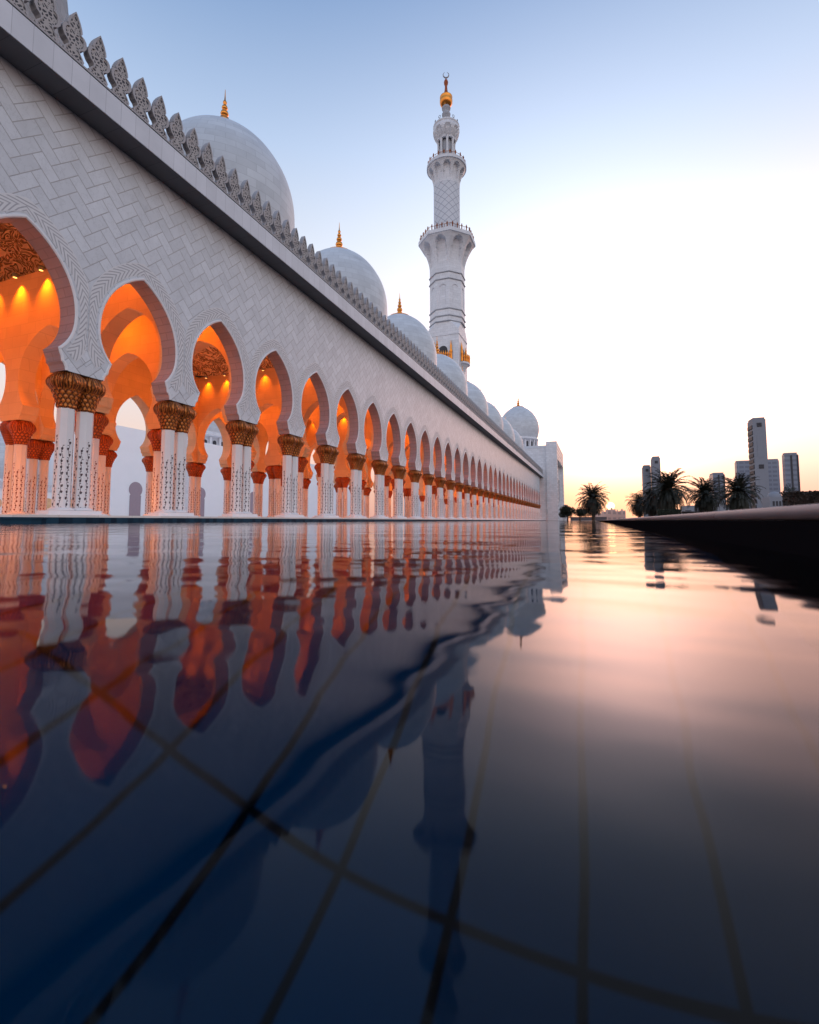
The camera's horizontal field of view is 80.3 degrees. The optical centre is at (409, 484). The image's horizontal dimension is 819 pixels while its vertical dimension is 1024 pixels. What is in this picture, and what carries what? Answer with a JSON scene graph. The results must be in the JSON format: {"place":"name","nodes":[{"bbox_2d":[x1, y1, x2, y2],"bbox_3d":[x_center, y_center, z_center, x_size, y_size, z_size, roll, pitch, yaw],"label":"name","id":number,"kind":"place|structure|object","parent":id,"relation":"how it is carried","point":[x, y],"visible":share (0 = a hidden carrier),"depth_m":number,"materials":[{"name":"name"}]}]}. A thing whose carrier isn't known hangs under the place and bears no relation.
{"place":"outdoors","nodes":[
{"label":"outdoors","id":0,"kind":"place"},
{"bbox_2d":[0,514,486,519],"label":"pavement","id":1,"kind":"structure","parent":0,"point":[90,516],"depth_m":17.90,"materials":[{"name":"stone"}]},
{"bbox_2d":[0,482,71,513],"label":"courtyard wing","id":2,"kind":"structure","parent":1,"relation":"on","point":[49,496],"depth_m":85.37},
{"bbox_2d":[0,431,38,487],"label":"courtyard dome","id":3,"kind":"structure","parent":2,"relation":"on","point":[2,451],"depth_m":93.74,"materials":[{"name":"stone"}]},
{"bbox_2d":[48,425,350,517],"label":"prayer hall","id":4,"kind":"structure","parent":1,"relation":"on","point":[128,485],"depth_m":103.38,"materials":[{"name":"stone"}]},
{"bbox_2d":[0,0,542,519],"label":"mosque arcade","id":5,"kind":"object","parent":1,"relation":"on","point":[178,280],"visible":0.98,"depth_m":23.63,"materials":[{"name":"stone"}]},
{"bbox_2d":[418,72,475,517],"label":"minaret","id":6,"kind":"object","parent":1,"relation":"on","point":[446,245],"visible":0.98,"depth_m":116.64,"materials":[{"name":"stone"}]},
{"bbox_2d":[0,521,818,1023],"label":"pool water","id":7,"kind":"structure","parent":0,"point":[432,773],"depth_m":0.12,"materials":[{"name":"blue liquid"}]},
{"bbox_2d":[559,505,575,520],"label":"round tree","id":8,"kind":"object","parent":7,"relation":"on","point":[566,511],"visible":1,"depth_m":132.24,"materials":[{"name":"green plant"}]},
{"bbox_2d":[573,507,587,520],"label":"round tree","id":9,"kind":"object","parent":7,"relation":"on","point":[578,512],"visible":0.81,"depth_m":126.11,"materials":[{"name":"green plant"}]},
{"bbox_2d":[0,0,818,520],"label":"sky","id":10,"kind":"structure","parent":0,"point":[639,186],"materials":[{"name":"blue"}]},
{"bbox_2d":[404,441,566,520],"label":"portal building","id":11,"kind":"structure","parent":0,"point":[547,458],"depth_m":152.09,"materials":[{"name":"stone"}]},
{"bbox_2d":[503,398,538,445],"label":"dome","id":12,"kind":"structure","parent":11,"relation":"on","point":[523,421],"depth_m":162.68,"materials":[{"name":"stone"}]},
{"bbox_2d":[570,517,606,520],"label":"garden wall","id":13,"kind":"structure","parent":0,"point":[585,518],"depth_m":159.36,"materials":[{"name":"stone"}]},
{"bbox_2d":[576,481,610,520],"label":"palm tree","id":14,"kind":"object","parent":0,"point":[592,502],"visible":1,"depth_m":109.42,"materials":[{"name":"green plant"}]},
{"bbox_2d":[606,508,609,519],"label":"beige house","id":15,"kind":"structure","parent":0,"point":[608,514],"depth_m":295.77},
{"bbox_2d":[610,508,615,518],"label":"beige house","id":16,"kind":"structure","parent":0,"point":[612,513],"depth_m":304.04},
{"bbox_2d":[616,510,619,518],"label":"beige house","id":17,"kind":"structure","parent":0,"point":[617,514],"depth_m":312.16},
{"bbox_2d":[620,509,625,518],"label":"beige house","id":18,"kind":"structure","parent":0,"point":[622,513],"depth_m":320.32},
{"bbox_2d":[625,490,647,516],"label":"palm tree","id":19,"kind":"object","parent":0,"point":[635,510],"visible":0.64,"depth_m":94.51,"materials":[{"name":"green plant"}]},
{"bbox_2d":[642,465,650,516],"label":"tower block","id":20,"kind":"structure","parent":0,"point":[646,470],"depth_m":380.20,"materials":[{"name":"concrete"}]},
{"bbox_2d":[635,489,661,515],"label":"palm tree","id":21,"kind":"object","parent":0,"point":[651,510],"visible":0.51,"depth_m":87.40,"materials":[{"name":"green plant"}]},
{"bbox_2d":[651,456,660,515],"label":"tower block","id":22,"kind":"structure","parent":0,"point":[655,461],"depth_m":369.43,"materials":[{"name":"concrete"}]},
{"bbox_2d":[641,467,693,511],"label":"palm tree","id":23,"kind":"object","parent":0,"point":[669,496],"visible":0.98,"depth_m":77.32,"materials":[{"name":"green plant"}]},
{"bbox_2d":[656,509,682,515],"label":"hedge","id":24,"kind":"object","parent":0,"point":[660,512],"visible":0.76,"depth_m":71.17,"materials":[{"name":"green plant"}]},
{"bbox_2d":[681,511,714,513],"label":"hedge","id":25,"kind":"object","parent":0,"point":[683,512],"visible":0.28,"depth_m":68.36,"materials":[{"name":"green plant"}]},
{"bbox_2d":[685,476,728,511],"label":"palm tree","id":26,"kind":"object","parent":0,"point":[705,500],"visible":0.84,"depth_m":79.05,"materials":[{"name":"green plant"}]},
{"bbox_2d":[681,500,749,513],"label":"building","id":27,"kind":"structure","parent":0,"point":[691,508],"depth_m":288.33,"materials":[{"name":"concrete"}]},
{"bbox_2d":[709,472,725,504],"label":"tower block","id":28,"kind":"structure","parent":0,"point":[713,475],"depth_m":379.74,"materials":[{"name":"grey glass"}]},
{"bbox_2d":[712,473,765,510],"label":"palm tree","id":29,"kind":"object","parent":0,"point":[739,497],"visible":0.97,"depth_m":70.81,"materials":[{"name":"green plant"}]},
{"bbox_2d":[734,460,750,503],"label":"tower block","id":30,"kind":"structure","parent":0,"point":[741,467],"depth_m":400.12,"materials":[{"name":"grey glass"}]},
{"bbox_2d":[747,417,769,508],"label":"tower block","id":31,"kind":"structure","parent":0,"point":[757,450],"depth_m":304.12,"materials":[{"name":"concrete"}]},
{"bbox_2d":[762,491,782,507],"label":"domed pavilion","id":32,"kind":"structure","parent":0,"point":[773,499],"depth_m":277.06,"materials":[{"name":"concrete"}]},
{"bbox_2d":[768,459,780,491],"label":"tower block","id":33,"kind":"structure","parent":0,"point":[774,474],"depth_m":400.58,"materials":[{"name":"grey glass"}]},
{"bbox_2d":[784,483,795,491],"bbox_3d":[45.268,2.068,57.585,1.891,4.567,2.034,2,-5,-28],"label":"round tree","id":34,"kind":"object","parent":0,"point":[788,490],"visible":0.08,"depth_m":57.82,"materials":[{"name":"green plant"}]},
{"bbox_2d":[782,452,800,491],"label":"tower block","id":35,"kind":"structure","parent":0,"point":[790,467],"depth_m":355.27,"materials":[{"name":"grey glass"}]},
{"bbox_2d":[779,490,818,505],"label":"hedge","id":36,"kind":"object","parent":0,"point":[792,498],"visible":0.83,"depth_m":27.94,"materials":[{"name":"green plant"}]},
{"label":"courtyard paving","id":37,"kind":"structure","parent":0,"visible":0},
{"bbox_2d":[187,421,222,445],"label":"great dome","id":38,"kind":"structure","parent":37,"relation":"on","point":[213,435],"depth_m":146.15,"materials":[{"name":"stone"}]},
{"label":"pool floor","id":39,"kind":"structure","parent":0,"visible":0},
{"bbox_2d":[0,518,47,523],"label":"tiled block","id":40,"kind":"structure","parent":39,"relation":"on","point":[19,520],"depth_m":10.14,"materials":[{"name":"blue tile"}]},
{"bbox_2d":[0,517,545,522],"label":"pool rim","id":41,"kind":"object","parent":39,"relation":"on","point":[80,520],"visible":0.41,"depth_m":18.82,"materials":[{"name":"stone"}]},
{"bbox_2d":[597,504,818,558],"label":"pool wall","id":42,"kind":"structure","parent":39,"relation":"on","point":[794,529],"depth_m":1.10,"materials":[{"name":"black stone"}]}
]}

